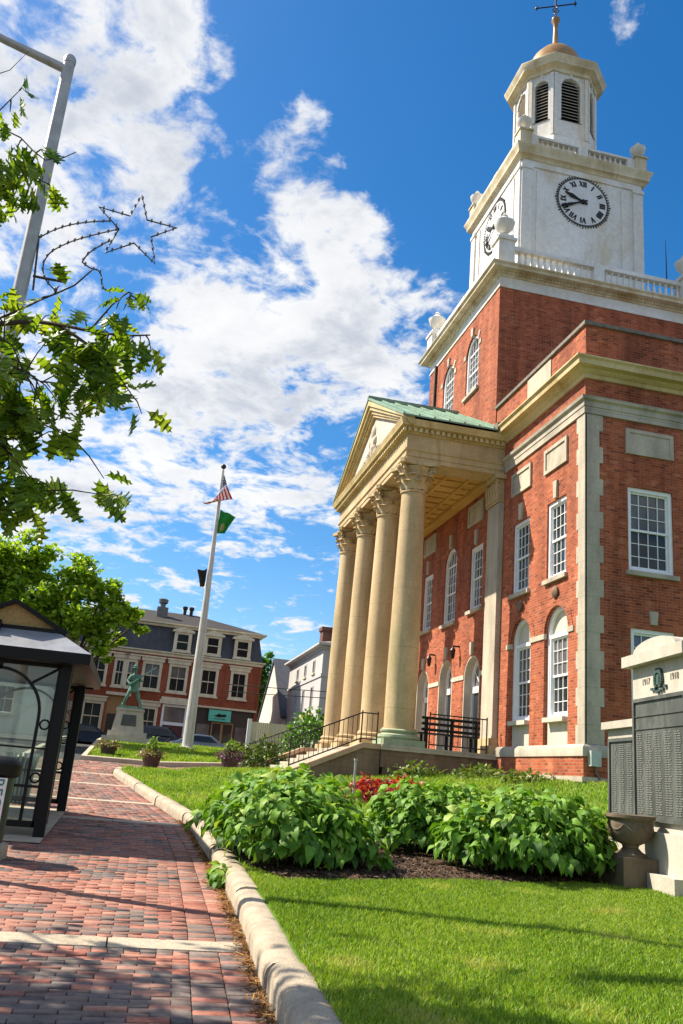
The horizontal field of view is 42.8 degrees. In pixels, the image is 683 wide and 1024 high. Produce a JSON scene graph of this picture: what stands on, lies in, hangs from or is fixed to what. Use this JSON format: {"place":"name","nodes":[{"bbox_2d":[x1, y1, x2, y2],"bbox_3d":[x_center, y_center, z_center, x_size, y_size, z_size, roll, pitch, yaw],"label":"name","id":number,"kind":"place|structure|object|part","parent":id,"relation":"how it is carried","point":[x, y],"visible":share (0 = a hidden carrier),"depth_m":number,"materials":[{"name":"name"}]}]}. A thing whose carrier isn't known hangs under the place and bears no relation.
{"place":"outdoors","nodes":[
{"label":"outdoors","id":0,"kind":"place"},
{"bbox_2d":[0,732,66,756],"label":"street","id":1,"kind":"structure","parent":0,"point":[3,749],"depth_m":37.56,"materials":[{"name":"grey asphalt"}]},
{"bbox_2d":[3,805,64,842],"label":"pavement","id":2,"kind":"structure","parent":0,"point":[18,834],"depth_m":12.60,"materials":[{"name":"concrete"}]},
{"bbox_2d":[0,598,100,837],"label":"bus shelter","id":3,"kind":"object","parent":2,"relation":"on","point":[37,648],"visible":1,"depth_m":12.18,"materials":[{"name":"black paint"}]},
{"bbox_2d":[17,736,64,756],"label":"pavement","id":4,"kind":"structure","parent":0,"point":[39,746],"depth_m":32.61,"materials":[{"name":"concrete"}]},
{"bbox_2d":[34,742,90,759],"bbox_3d":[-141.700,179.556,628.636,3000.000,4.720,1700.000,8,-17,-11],"label":"ground","id":5,"kind":"structure","parent":0,"point":[81,749],"depth_m":36.80,"materials":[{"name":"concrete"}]},
{"bbox_2d":[0,622,67,735],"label":"pale house","id":6,"kind":"structure","parent":5,"relation":"on","point":[19,709],"depth_m":52.74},
{"bbox_2d":[0,683,16,715],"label":"window","id":7,"kind":"structure","parent":6,"relation":"in","point":[6,703],"depth_m":52.74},
{"bbox_2d":[0,523,150,689],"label":"shade tree","id":8,"kind":"object","parent":5,"relation":"on","point":[22,572],"visible":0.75,"depth_m":41.17,"materials":[{"name":"green plant"}]},
{"bbox_2d":[64,598,266,746],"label":"brick block","id":9,"kind":"structure","parent":5,"relation":"on","point":[166,645],"depth_m":62.02,"materials":[{"name":"brick"}]},
{"bbox_2d":[80,694,107,728],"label":"window","id":10,"kind":"structure","parent":9,"relation":"in","point":[93,705],"depth_m":59.67,"materials":[{"name":"white wood"}]},
{"bbox_2d":[89,649,112,686],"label":"window","id":11,"kind":"structure","parent":9,"relation":"in","point":[101,668],"depth_m":60.55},
{"bbox_2d":[102,691,130,733],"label":"doorway","id":12,"kind":"structure","parent":9,"relation":"in","point":[113,700],"depth_m":60.12,"materials":[{"name":"beige wood"}]},
{"bbox_2d":[109,651,130,688],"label":"window","id":13,"kind":"structure","parent":9,"relation":"in","point":[120,660],"depth_m":60.83,"materials":[{"name":"white wood"}]},
{"bbox_2d":[122,653,141,688],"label":"window","id":14,"kind":"structure","parent":9,"relation":"in","point":[133,659],"depth_m":61.10,"materials":[{"name":"clear glass"}]},
{"bbox_2d":[141,700,161,725],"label":"window","id":15,"kind":"structure","parent":9,"relation":"in","point":[150,707],"depth_m":60.68,"materials":[{"name":"white wood"}]},
{"bbox_2d":[139,655,166,692],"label":"window","id":16,"kind":"structure","parent":9,"relation":"in","point":[151,681],"depth_m":61.43,"materials":[{"name":"clear glass"}]},
{"bbox_2d":[160,704,186,737],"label":"window","id":17,"kind":"structure","parent":9,"relation":"in","point":[170,714],"depth_m":61.08,"materials":[{"name":"white paint"}]},
{"bbox_2d":[165,658,192,694],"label":"window","id":18,"kind":"structure","parent":9,"relation":"in","point":[178,668],"depth_m":61.90,"materials":[{"name":"clear glass"}]},
{"bbox_2d":[199,662,222,698],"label":"window","id":19,"kind":"structure","parent":9,"relation":"in","point":[210,671],"depth_m":62.47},
{"bbox_2d":[208,709,230,722],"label":"shop sign","id":20,"kind":"object","parent":9,"relation":"attached to","point":[219,715],"visible":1,"depth_m":61.80,"materials":[{"name":"teal paint"}]},
{"bbox_2d":[227,665,251,701],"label":"window","id":21,"kind":"structure","parent":9,"relation":"in","point":[239,674],"depth_m":63.01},
{"bbox_2d":[80,738,256,767],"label":"kerb","id":22,"kind":"structure","parent":5,"relation":"on","point":[85,756],"depth_m":31.03,"materials":[{"name":"concrete"}]},
{"bbox_2d":[113,767,341,1023],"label":"kerb","id":23,"kind":"structure","parent":5,"relation":"on","point":[288,984],"depth_m":5.86,"materials":[{"name":"concrete"}]},
{"bbox_2d":[239,733,287,767],"bbox_3d":[-2.753,8.745,31.689,1.777,1.403,1.607,0,-18,15],"label":"shrub","id":24,"kind":"object","parent":5,"relation":"on","point":[259,746],"visible":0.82,"depth_m":31.45,"materials":[{"name":"green plant"}]},
{"bbox_2d":[254,650,274,739],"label":"leafy tree","id":25,"kind":"object","parent":5,"relation":"on","point":[265,668],"visible":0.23,"depth_m":81.44,"materials":[{"name":"green plant"}]},
{"bbox_2d":[256,658,289,740],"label":"white house","id":26,"kind":"structure","parent":5,"relation":"on","point":[273,709],"depth_m":72.16,"materials":[{"name":"paint"}]},
{"bbox_2d":[284,626,332,747],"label":"grey house","id":27,"kind":"structure","parent":5,"relation":"on","point":[309,668],"depth_m":60.01,"materials":[{"name":"wood"}]},
{"bbox_2d":[291,692,296,718],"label":"window","id":28,"kind":"structure","parent":27,"relation":"in","point":[295,698],"depth_m":63.73,"materials":[{"name":"grey glass"}]},
{"bbox_2d":[294,668,299,682],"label":"window","id":29,"kind":"structure","parent":27,"relation":"in","point":[297,676],"depth_m":64.39,"materials":[{"name":"grey glass"}]},
{"bbox_2d":[298,689,304,716],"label":"window","id":30,"kind":"structure","parent":27,"relation":"in","point":[303,692],"depth_m":60.97,"materials":[{"name":"white wood"}]},
{"bbox_2d":[302,664,306,679],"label":"window","id":31,"kind":"structure","parent":27,"relation":"in","point":[305,667],"depth_m":61.56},
{"bbox_2d":[308,686,312,714],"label":"window","id":32,"kind":"structure","parent":27,"relation":"in","point":[311,692],"depth_m":58.12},
{"bbox_2d":[310,659,315,675],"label":"window","id":33,"kind":"structure","parent":27,"relation":"in","point":[314,661],"depth_m":58.69,"materials":[{"name":"grey glass"}]},
{"bbox_2d":[247,0,682,782],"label":"city hall","id":34,"kind":"structure","parent":5,"relation":"on","point":[507,502],"depth_m":27.10,"materials":[{"name":"red brick"}]},
{"bbox_2d":[247,723,315,760],"bbox_3d":[-2.205,8.640,32.267,2.443,1.760,0.042,8,-17,-11],"label":"iron railing","id":35,"kind":"object","parent":34,"relation":"on","point":[288,738],"visible":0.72,"depth_m":32.40,"materials":[{"name":"black metal"}]},
{"bbox_2d":[288,710,378,765],"bbox_3d":[-0.200,6.273,23.978,2.443,1.760,0.042,8,-17,-11],"label":"iron railing","id":36,"kind":"object","parent":34,"relation":"on","point":[332,748],"visible":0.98,"depth_m":24.01,"materials":[{"name":"black metal"}]},
{"bbox_2d":[421,677,427,741],"bbox_3d":[3.197,7.388,31.892,0.100,3.060,1.320,8,-17,-11],"label":"door","id":37,"kind":"structure","parent":34,"relation":"in","point":[425,694],"depth_m":32.45,"materials":[{"name":"white paint"}]},
{"bbox_2d":[420,574,432,635],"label":"window","id":38,"kind":"structure","parent":34,"relation":"in","point":[429,580],"depth_m":33.31,"materials":[{"name":"white paint"}]},
{"bbox_2d":[443,666,451,749],"bbox_3d":[3.759,6.672,29.605,0.100,3.180,1.320,8,-17,-11],"label":"door","id":39,"kind":"structure","parent":34,"relation":"in","point":[449,674],"depth_m":30.14,"materials":[{"name":"white paint"}]},
{"bbox_2d":[439,549,456,629],"bbox_3d":[3.861,2.663,30.775,0.258,2.820,1.420,8,-17,-11],"label":"window","id":40,"kind":"structure","parent":34,"relation":"in","point":[451,569],"depth_m":31.02,"materials":[{"name":"white paint"}]},
{"bbox_2d":[444,365,453,409],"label":"window","id":41,"kind":"structure","parent":34,"relation":"in","point":[449,383],"depth_m":34.67,"materials":[{"name":"white glass"}]},
{"bbox_2d":[418,716,479,752],"bbox_3d":[3.052,6.402,25.011,1.750,0.895,0.510,8,-17,-11],"label":"bench","id":42,"kind":"object","parent":34,"relation":"on","point":[451,725],"visible":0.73,"depth_m":24.85,"materials":[{"name":"black paint"}]},
{"bbox_2d":[428,712,487,753],"bbox_3d":[3.293,6.230,24.579,1.743,1.010,0.042,8,-17,-11],"label":"iron railing","id":43,"kind":"object","parent":34,"relation":"on","point":[429,744],"visible":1,"depth_m":24.58,"materials":[{"name":"black metal"}]},
{"bbox_2d":[462,335,478,403],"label":"window","id":44,"kind":"structure","parent":34,"relation":"in","point":[473,356],"depth_m":32.15,"materials":[{"name":"white paint"}]},
{"bbox_2d":[465,543,482,615],"bbox_3d":[4.407,2.176,28.398,0.258,2.250,1.280,8,-17,-11],"label":"window","id":45,"kind":"structure","parent":34,"relation":"in","point":[477,553],"depth_m":28.63,"materials":[{"name":"white paint"}]},
{"bbox_2d":[469,661,478,752],"bbox_3d":[4.312,6.072,27.284,0.100,3.060,1.320,8,-17,-11],"label":"door","id":46,"kind":"structure","parent":34,"relation":"in","point":[475,673],"depth_m":27.76,"materials":[{"name":"white paint"}]},
{"bbox_2d":[508,517,529,600],"bbox_3d":[5.194,1.333,25.081,0.258,2.250,1.320,8,-17,-11],"label":"window","id":47,"kind":"structure","parent":34,"relation":"in","point":[522,530],"depth_m":25.29,"materials":[{"name":"white paint"}]},
{"bbox_2d":[507,642,530,725],"bbox_3d":[4.956,4.716,23.945,0.328,2.240,1.230,8,-17,-11],"label":"window","id":48,"kind":"structure","parent":34,"relation":"in","point":[522,671],"depth_m":24.19,"materials":[{"name":"white paint"}]},
{"bbox_2d":[542,495,567,585],"bbox_3d":[5.699,0.736,22.993,0.258,2.250,1.300,8,-17,-11],"label":"window","id":49,"kind":"structure","parent":34,"relation":"in","point":[557,510],"depth_m":23.19,"materials":[{"name":"white paint"}]},
{"bbox_2d":[542,631,567,722],"bbox_3d":[5.445,4.138,21.923,0.328,2.240,1.230,8,-17,-11],"label":"window","id":50,"kind":"structure","parent":34,"relation":"in","point":[558,698],"depth_m":22.13,"materials":[{"name":"white paint"}]},
{"bbox_2d":[625,487,679,581],"bbox_3d":[7.756,0.544,21.921,1.440,2.310,0.258,8,-17,-11],"label":"window","id":51,"kind":"structure","parent":34,"relation":"in","point":[650,545],"depth_m":22.02,"materials":[{"name":"grey glass"}]},
{"bbox_2d":[631,628,673,699],"bbox_3d":[7.457,3.993,20.864,1.380,2.330,0.258,8,-17,-11],"label":"window","id":52,"kind":"structure","parent":34,"relation":"in","point":[638,636],"depth_m":21.16,"materials":[{"name":"white paint"}]},
{"bbox_2d":[0,768,246,954],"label":"pavement","id":53,"kind":"structure","parent":0,"point":[40,939],"depth_m":6.10,"materials":[{"name":"concrete"}]},
{"bbox_2d":[0,756,268,1023],"bbox_3d":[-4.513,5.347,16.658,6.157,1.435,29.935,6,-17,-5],"label":"pavement","id":54,"kind":"structure","parent":0,"point":[87,877],"depth_m":6.84,"materials":[{"name":"brick"}]},
{"bbox_2d":[0,756,22,859],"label":"recycling bin","id":55,"kind":"object","parent":54,"relation":"on","point":[11,769],"visible":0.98,"depth_m":9.56,"materials":[{"name":"plastic"}]},
{"bbox_2d":[6,751,40,803],"bbox_3d":[-5.933,4.883,16.048,0.615,0.883,0.615,8,-17,-11],"label":"litter bin","id":56,"kind":"object","parent":54,"relation":"on","point":[20,779],"visible":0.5,"depth_m":15.91,"materials":[{"name":"grey metal"}]},
{"bbox_2d":[0,33,75,398],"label":"street lamp","id":57,"kind":"object","parent":54,"relation":"on","point":[66,67],"visible":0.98,"depth_m":10.72,"materials":[{"name":"grey metal"}]},
{"bbox_2d":[32,195,176,292],"bbox_3d":[-2.897,-3.271,10.617,1.680,1.591,0.043,8,-17,-11],"label":"star decoration","id":58,"kind":"object","parent":57,"relation":"attached to","point":[44,277],"visible":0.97,"depth_m":10.60,"materials":[{"name":"metal"}]},
{"bbox_2d":[0,52,172,545],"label":"oak tree","id":59,"kind":"object","parent":54,"relation":"on","point":[21,419],"visible":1,"depth_m":5.92,"materials":[{"name":"green plant"}]},
{"bbox_2d":[137,736,167,767],"bbox_3d":[-6.391,8.083,29.360,1.005,1.090,1.025,1,-17,13],"label":"flower tub","id":60,"kind":"object","parent":54,"relation":"on","point":[150,758],"visible":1,"depth_m":29.15,"materials":[{"name":"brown wood"}]},
{"bbox_2d":[202,860,231,890],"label":"hosta","id":61,"kind":"object","parent":54,"relation":"on","point":[214,874],"visible":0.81,"depth_m":8.91,"materials":[{"name":"green plant"}]},
{"bbox_2d":[174,819,277,1023],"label":"leaf litter","id":62,"kind":"object","parent":54,"relation":"on","point":[257,985],"visible":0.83,"depth_m":6.16,"materials":[{"name":"brown plant"}]},
{"bbox_2d":[214,737,245,767],"bbox_3d":[-3.688,8.094,29.171,1.058,1.092,1.009,1,-17,14],"label":"flower tub","id":63,"kind":"object","parent":54,"relation":"on","point":[231,759],"visible":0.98,"depth_m":28.97,"materials":[{"name":"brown wood"}]},
{"bbox_2d":[226,691,325,698],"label":"overhead wire","id":64,"kind":"object","parent":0,"point":[275,694],"visible":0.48,"depth_m":47.72,"materials":[{"name":"black metal"}]},
{"bbox_2d":[226,684,326,691],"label":"overhead wire","id":65,"kind":"object","parent":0,"point":[276,688],"visible":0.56,"depth_m":47.70,"materials":[{"name":"black metal"}]},
{"bbox_2d":[0,0,682,711],"label":"sky","id":66,"kind":"structure","parent":0,"point":[316,166],"materials":[{"name":"blue"}]},
{"bbox_2d":[121,764,682,1023],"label":"lawn","id":67,"kind":"structure","parent":0,"point":[274,915],"depth_m":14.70,"materials":[{"name":"green plant"}]},
{"bbox_2d":[185,762,394,870],"bbox_3d":[-0.670,3.579,10.440,2.276,1.168,3.330,8,-17,-11],"label":"leafy shrub","id":68,"kind":"object","parent":67,"relation":"on","point":[299,816],"visible":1,"depth_m":9.45,"materials":[{"name":"green plant"}]},
{"bbox_2d":[352,759,357,792],"bbox_3d":[0.242,5.510,17.398,0.060,1.140,0.060,8,-17,-11],"label":"stake","id":69,"kind":"object","parent":67,"relation":"on","point":[355,764],"visible":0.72,"depth_m":17.46,"materials":[{"name":"grey metal"}]},
{"bbox_2d":[340,771,389,802],"bbox_3d":[0.588,6.094,19.194,1.249,0.715,1.244,1,-17,12],"label":"bedding plant","id":70,"kind":"object","parent":67,"relation":"on","point":[360,786],"visible":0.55,"depth_m":19.04,"materials":[{"name":"red plant"}]},
{"bbox_2d":[374,775,424,791],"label":"bedding plant","id":71,"kind":"object","parent":67,"relation":"on","point":[392,780],"visible":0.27,"depth_m":19.14,"materials":[{"name":"red plant"}]},
{"bbox_2d":[387,760,446,777],"bbox_3d":[2.063,6.921,23.276,1.456,0.582,1.246,-2,-18,22],"label":"plant","id":72,"kind":"object","parent":67,"relation":"on","point":[418,767],"visible":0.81,"depth_m":23.10,"materials":[{"name":"green plant"}]},
{"bbox_2d":[233,841,607,883],"bbox_3d":[1.427,4.421,11.050,5.619,0.281,4.157,8,-17,-11],"label":"mulch bed","id":73,"kind":"object","parent":67,"relation":"on","point":[525,879],"visible":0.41,"depth_m":9.71,"materials":[{"name":"brown wood"}]},
{"bbox_2d":[363,775,490,854],"bbox_3d":[1.393,4.222,12.079,2.285,1.056,1.958,8,-17,-11],"label":"leafy shrub","id":74,"kind":"object","parent":67,"relation":"on","point":[406,812],"visible":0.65,"depth_m":11.55,"materials":[{"name":"green plant"}]},
{"bbox_2d":[244,866,682,1023],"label":"grass","id":75,"kind":"structure","parent":67,"relation":"on","point":[628,936],"depth_m":5.90,"materials":[{"name":"green plant"}]},
{"bbox_2d":[451,762,507,778],"bbox_3d":[3.582,6.723,22.520,1.480,0.557,1.220,1,-17,12],"label":"plant","id":76,"kind":"object","parent":67,"relation":"on","point":[471,772],"visible":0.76,"depth_m":22.40,"materials":[{"name":"green plant"}]},
{"bbox_2d":[478,782,544,796],"bbox_3d":[3.404,5.582,17.082,1.666,0.701,1.219,8,-17,-11],"label":"plant","id":77,"kind":"object","parent":67,"relation":"on","point":[489,788],"visible":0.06,"depth_m":17.15,"materials":[{"name":"green plant"}]},
{"bbox_2d":[426,784,618,877],"bbox_3d":[2.357,3.859,10.518,2.567,1.076,2.134,8,-17,-11],"label":"leafy shrub","id":78,"kind":"object","parent":67,"relation":"on","point":[522,829],"visible":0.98,"depth_m":10.04,"materials":[{"name":"green plant"}]},
{"bbox_2d":[493,767,552,782],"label":"plant","id":79,"kind":"object","parent":67,"relation":"on","point":[528,772],"visible":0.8,"depth_m":20.74,"materials":[{"name":"green plant"}]},
{"bbox_2d":[604,812,657,887],"bbox_3d":[3.395,4.026,10.242,0.580,0.900,0.580,8,-17,-11],"label":"stone urn","id":80,"kind":"object","parent":67,"relation":"on","point":[634,865],"visible":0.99,"depth_m":10.10,"materials":[{"name":"grey stone"}]},
{"bbox_2d":[601,635,682,896],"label":"war memorial","id":81,"kind":"object","parent":67,"relation":"on","point":[645,760],"visible":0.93,"depth_m":10.66,"materials":[{"name":"stone"}]},
{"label":"lawn","id":82,"kind":"structure","parent":0,"visible":0},
{"bbox_2d":[94,739,122,754],"bbox_3d":[-8.641,8.754,32.334,1.069,0.704,1.014,8,-17,-11],"label":"flower tub","id":83,"kind":"object","parent":82,"relation":"on","point":[106,748],"visible":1,"depth_m":32.16,"materials":[{"name":"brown wood"}]},
{"bbox_2d":[101,665,156,743],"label":"soldier statue","id":84,"kind":"object","parent":82,"relation":"on","point":[127,726],"visible":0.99,"depth_m":42.03,"materials":[{"name":"stone"}]},
{"bbox_2d":[88,739,278,761],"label":"grass","id":85,"kind":"structure","parent":82,"relation":"on","point":[181,754],"depth_m":36.64,"materials":[{"name":"green plant"}]},
{"bbox_2d":[179,464,225,747],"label":"flagpole","id":86,"kind":"object","parent":82,"relation":"on","point":[189,729],"visible":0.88,"depth_m":43.21,"materials":[{"name":"white metal"}]},
{"bbox_2d":[197,569,206,587],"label":"flag","id":87,"kind":"object","parent":86,"relation":"attached to","point":[202,575],"visible":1,"depth_m":44.27,"materials":[{"name":"black fabric"}]},
{"bbox_2d":[204,476,231,503],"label":"flag","id":88,"kind":"object","parent":86,"relation":"attached to","point":[224,494],"visible":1,"depth_m":45.60,"materials":[{"name":"fabric"}]},
{"bbox_2d":[217,510,234,533],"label":"flag","id":89,"kind":"object","parent":86,"relation":"attached to","point":[226,519],"visible":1,"depth_m":45.24,"materials":[{"name":"green fabric"}]},
{"bbox_2d":[225,741,260,762],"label":"shrub","id":90,"kind":"object","parent":82,"relation":"on","point":[244,748],"visible":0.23,"depth_m":32.18,"materials":[{"name":"green plant"}]},
{"bbox_2d":[278,706,324,754],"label":"round shrub","id":91,"kind":"object","parent":82,"relation":"on","point":[308,718],"visible":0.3,"depth_m":43.70,"materials":[{"name":"green plant"}]},
{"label":"cross street","id":92,"kind":"structure","parent":0,"visible":0},
{"bbox_2d":[62,724,106,742],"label":"parked car","id":93,"kind":"object","parent":92,"relation":"on","point":[89,733],"visible":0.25,"depth_m":55.53,"materials":[{"name":"blue paint"}]},
{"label":"side window","id":94,"kind":"part","parent":93,"relation":"part of","materials":[{"name":"black glass"}]},
{"bbox_2d":[143,725,178,742],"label":"parked car","id":95,"kind":"object","parent":92,"relation":"on","point":[164,734],"visible":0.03,"depth_m":56.06,"materials":[{"name":"black paint"}]},
{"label":"side window","id":96,"kind":"part","parent":95,"relation":"part of","materials":[{"name":"black glass"}]},
{"bbox_2d":[168,734,230,747],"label":"parked car","id":97,"kind":"object","parent":92,"relation":"on","point":[205,740],"visible":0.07,"depth_m":55.92,"materials":[{"name":"blue paint"}]},
{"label":"side window","id":98,"kind":"part","parent":97,"relation":"part of","materials":[{"name":"black glass"}]},
{"bbox_2d":[245,718,307,752],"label":"board fence","id":99,"kind":"object","parent":92,"relation":"on","point":[270,730],"visible":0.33,"depth_m":50.21,"materials":[{"name":"white paint"}]}
]}

